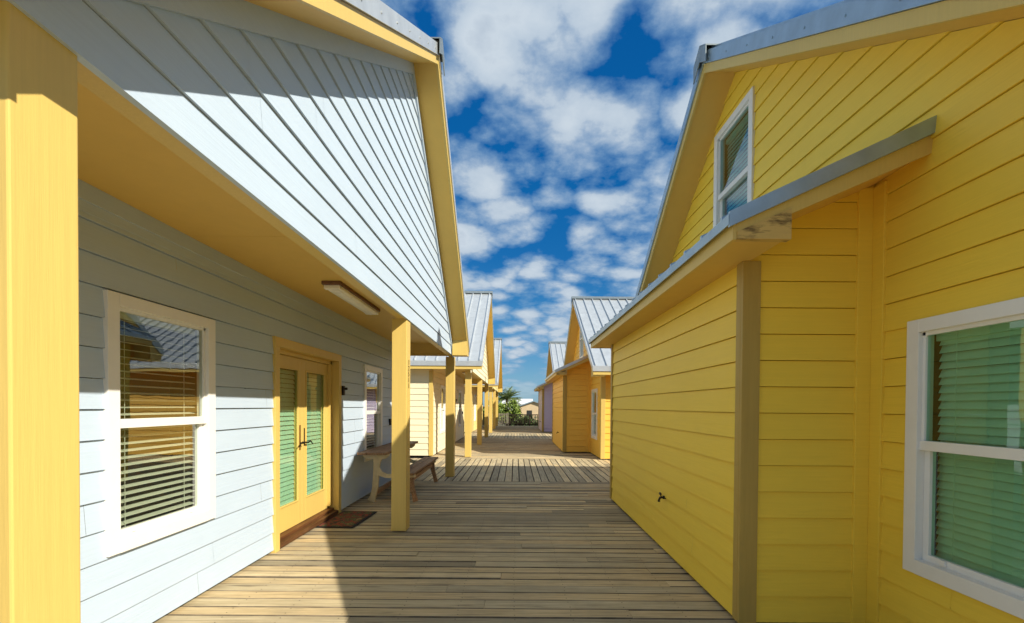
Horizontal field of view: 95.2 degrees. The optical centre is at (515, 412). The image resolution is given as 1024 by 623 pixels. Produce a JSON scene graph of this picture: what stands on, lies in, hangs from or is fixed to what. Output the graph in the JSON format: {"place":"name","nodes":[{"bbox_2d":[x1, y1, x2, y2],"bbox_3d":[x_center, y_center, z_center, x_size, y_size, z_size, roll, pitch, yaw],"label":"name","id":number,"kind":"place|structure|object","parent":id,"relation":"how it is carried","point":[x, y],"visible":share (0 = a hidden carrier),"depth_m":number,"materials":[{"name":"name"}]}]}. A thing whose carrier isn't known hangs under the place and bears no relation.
{"place":"outdoors","nodes":[
{"label":"outdoors","id":0,"kind":"place"},
{"bbox_2d":[152,481,737,622],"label":"deck","id":1,"kind":"structure","parent":0,"point":[512,552],"depth_m":4.20,"materials":[{"name":"brown wood"}]},
{"bbox_2d":[317,511,377,527],"bbox_3d":[-2.160,1.370,6.040,0.470,0.014,0.860,0,1,3],"label":"doormat","id":2,"kind":"object","parent":1,"relation":"on","point":[347,519],"visible":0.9,"depth_m":5.96,"materials":[{"name":"fabric"}]},
{"bbox_2d":[357,441,437,501],"bbox_3d":[-1.922,0.974,8.109,0.860,0.784,2.351,0,1,0],"label":"bench table","id":3,"kind":"object","parent":1,"relation":"on","point":[418,468],"visible":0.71,"depth_m":7.18,"materials":[{"name":"brown wood"}]},
{"bbox_2d":[390,458,609,481],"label":"deck","id":4,"kind":"structure","parent":0,"point":[573,470],"depth_m":10.73,"materials":[{"name":"brown wood"}]},
{"bbox_2d":[463,433,551,438],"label":"deck","id":5,"kind":"structure","parent":0,"point":[519,436],"depth_m":23.19,"materials":[{"name":"brown wood"}]},
{"bbox_2d":[471,425,551,433],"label":"deck","id":6,"kind":"structure","parent":0,"point":[520,429],"depth_m":28.36,"materials":[{"name":"brown wood"}]},
{"bbox_2d":[483,412,508,425],"bbox_3d":[-1.484,0.491,34.950,1.930,0.979,0.100,0,1,0],"label":"picket railing","id":7,"kind":"object","parent":6,"relation":"on","point":[507,417],"visible":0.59,"depth_m":34.90,"materials":[{"name":"grey wood"}]},
{"bbox_2d":[509,414,537,425],"bbox_3d":[1.046,0.569,34.951,3.100,0.859,0.160,0,1,0],"label":"deck railing","id":8,"kind":"object","parent":6,"relation":"on","point":[529,424],"visible":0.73,"depth_m":34.91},
{"bbox_2d":[490,434,537,481],"bbox_3d":[-0.011,1.563,16.273,12.800,0.180,37.700,0,1,0],"label":"deck framing","id":9,"kind":"object","parent":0,"point":[518,469],"depth_m":12.35,"materials":[{"name":"brown wood"}]},
{"bbox_2d":[430,438,602,459],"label":"deck","id":10,"kind":"structure","parent":0,"point":[506,448],"depth_m":15.45,"materials":[{"name":"brown wood"}]},
{"bbox_2d":[502,399,532,404],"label":"house","id":11,"kind":"structure","parent":0,"point":[523,401],"depth_m":75.41,"materials":[{"name":"white metal"}]},
{"bbox_2d":[519,401,537,420],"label":"house","id":12,"kind":"structure","parent":0,"point":[531,407],"depth_m":62.00,"materials":[{"name":"beige paint"}]},
{"bbox_2d":[381,0,843,405],"label":"sky","id":13,"kind":"structure","parent":0,"point":[565,118],"materials":[{"name":"blue"}]},
{"label":"ground","id":14,"kind":"structure","parent":0,"visible":0},
{"bbox_2d":[0,0,469,622],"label":"house","id":15,"kind":"structure","parent":14,"relation":"on","point":[232,296],"depth_m":3.00,"materials":[{"name":"white wood"}]},
{"bbox_2d":[79,290,215,556],"bbox_3d":[-2.541,0.060,3.221,0.338,1.565,0.980,0,1,0],"label":"window","id":16,"kind":"structure","parent":15,"relation":"in","point":[159,383],"depth_m":3.36,"materials":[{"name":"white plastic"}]},
{"bbox_2d":[280,354,304,532],"bbox_3d":[-2.514,0.337,5.133,0.132,1.916,0.741,0,1,0],"label":"door","id":17,"kind":"structure","parent":15,"relation":"in","point":[290,466],"depth_m":5.33,"materials":[{"name":"yellow wood"}]},
{"bbox_2d":[302,359,326,520],"bbox_3d":[-2.514,0.326,5.878,0.132,1.916,0.741,0,1,0],"label":"door","id":18,"kind":"structure","parent":15,"relation":"in","point":[314,503],"depth_m":5.94,"materials":[{"name":"yellow wood"}]},
{"bbox_2d":[346,364,382,461],"bbox_3d":[-2.541,0.005,7.881,0.338,1.545,0.980,0,1,0],"label":"window","id":19,"kind":"structure","parent":15,"relation":"in","point":[373,376],"depth_m":8.26,"materials":[{"name":"white plastic"}]},
{"bbox_2d":[410,291,495,457],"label":"house","id":20,"kind":"structure","parent":14,"relation":"on","point":[428,396],"depth_m":14.13,"materials":[{"name":"beige wood"}]},
{"bbox_2d":[434,385,445,433],"bbox_3d":[-2.540,-0.111,15.420,0.338,1.565,0.980,0,1,0],"label":"window","id":21,"kind":"structure","parent":20,"relation":"in","point":[442,406],"depth_m":15.48,"materials":[{"name":"white plastic"}]},
{"bbox_2d":[457,390,460,426],"bbox_3d":[-2.420,-0.165,20.080,0.098,1.545,0.980,0,1,0],"label":"window","id":22,"kind":"structure","parent":20,"relation":"in","point":[459,392],"depth_m":20.18,"materials":[{"name":"white plastic"}]},
{"bbox_2d":[464,338,502,432],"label":"house","id":23,"kind":"structure","parent":14,"relation":"on","point":[496,388],"depth_m":28.20,"materials":[{"name":"yellow wood"}]},
{"bbox_2d":[474,394,475,420],"bbox_3d":[-2.419,-0.280,27.619,0.098,1.565,0.980,0,1,0],"label":"window","id":24,"kind":"structure","parent":23,"relation":"in","point":[474,394],"depth_m":27.20,"materials":[{"name":"white plastic"}]},
{"bbox_2d":[483,397,507,421],"bbox_3d":[-1.661,0.192,36.495,2.388,2.949,2.378,0,1,-36],"label":"shrub","id":25,"kind":"object","parent":14,"relation":"on","point":[500,408],"visible":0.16,"depth_m":36.37,"materials":[{"name":"green plant"}]},
{"bbox_2d":[492,386,520,425],"bbox_3d":[-0.716,-0.302,39.580,3.020,3.866,3.265,0,1,0],"label":"palm tree","id":26,"kind":"object","parent":14,"relation":"on","point":[507,395],"visible":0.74,"depth_m":39.25,"materials":[{"name":"green plant"}]},
{"bbox_2d":[498,398,522,425],"bbox_3d":[-0.646,0.255,37.057,2.555,2.824,2.212,0,1,0],"label":"shrub","id":27,"kind":"object","parent":14,"relation":"on","point":[513,407],"visible":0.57,"depth_m":36.54,"materials":[{"name":"green plant"}]},
{"bbox_2d":[511,415,536,425],"bbox_3d":[0.777,0.911,36.414,2.312,1.552,2.156,0,1,0],"label":"shrub","id":28,"kind":"object","parent":14,"relation":"on","point":[523,421],"visible":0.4,"depth_m":36.06,"materials":[{"name":"green plant"}]},
{"bbox_2d":[534,341,566,431],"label":"gable cottage","id":29,"kind":"structure","parent":14,"relation":"on","point":[556,354],"depth_m":26.67,"materials":[{"name":"purple metal"}]},
{"bbox_2d":[545,296,634,459],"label":"gable cottage","id":30,"kind":"structure","parent":14,"relation":"on","point":[580,379],"depth_m":14.89,"materials":[{"name":"wood"}]},
{"bbox_2d":[579,331,583,358],"bbox_3d":[2.430,-2.700,16.926,0.098,1.520,0.915,0,1,0],"label":"window","id":31,"kind":"structure","parent":30,"relation":"in","point":[581,353],"depth_m":17.26,"materials":[{"name":"white plastic"}]},
{"bbox_2d":[591,388,607,439],"bbox_3d":[2.531,0.045,14.112,0.338,1.501,0.960,0,1,0],"label":"window","id":32,"kind":"structure","parent":30,"relation":"in","point":[594,392],"depth_m":14.25,"materials":[{"name":"white plastic"}]},
{"bbox_2d":[588,0,1023,622],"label":"gable cottage","id":33,"kind":"structure","parent":14,"relation":"on","point":[810,334],"depth_m":3.13,"materials":[{"name":"yellow wood"}]},
{"bbox_2d":[713,86,755,227],"bbox_3d":[2.429,-2.536,5.177,0.098,1.520,0.915,0,1,0],"label":"window","id":34,"kind":"structure","parent":33,"relation":"in","point":[734,150],"depth_m":5.15,"materials":[{"name":"white plastic"}]},
{"bbox_2d":[903,297,1023,619],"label":"window","id":35,"kind":"structure","parent":33,"relation":"in","point":[963,518],"depth_m":2.55,"materials":[{"name":"white plastic"}]}
]}

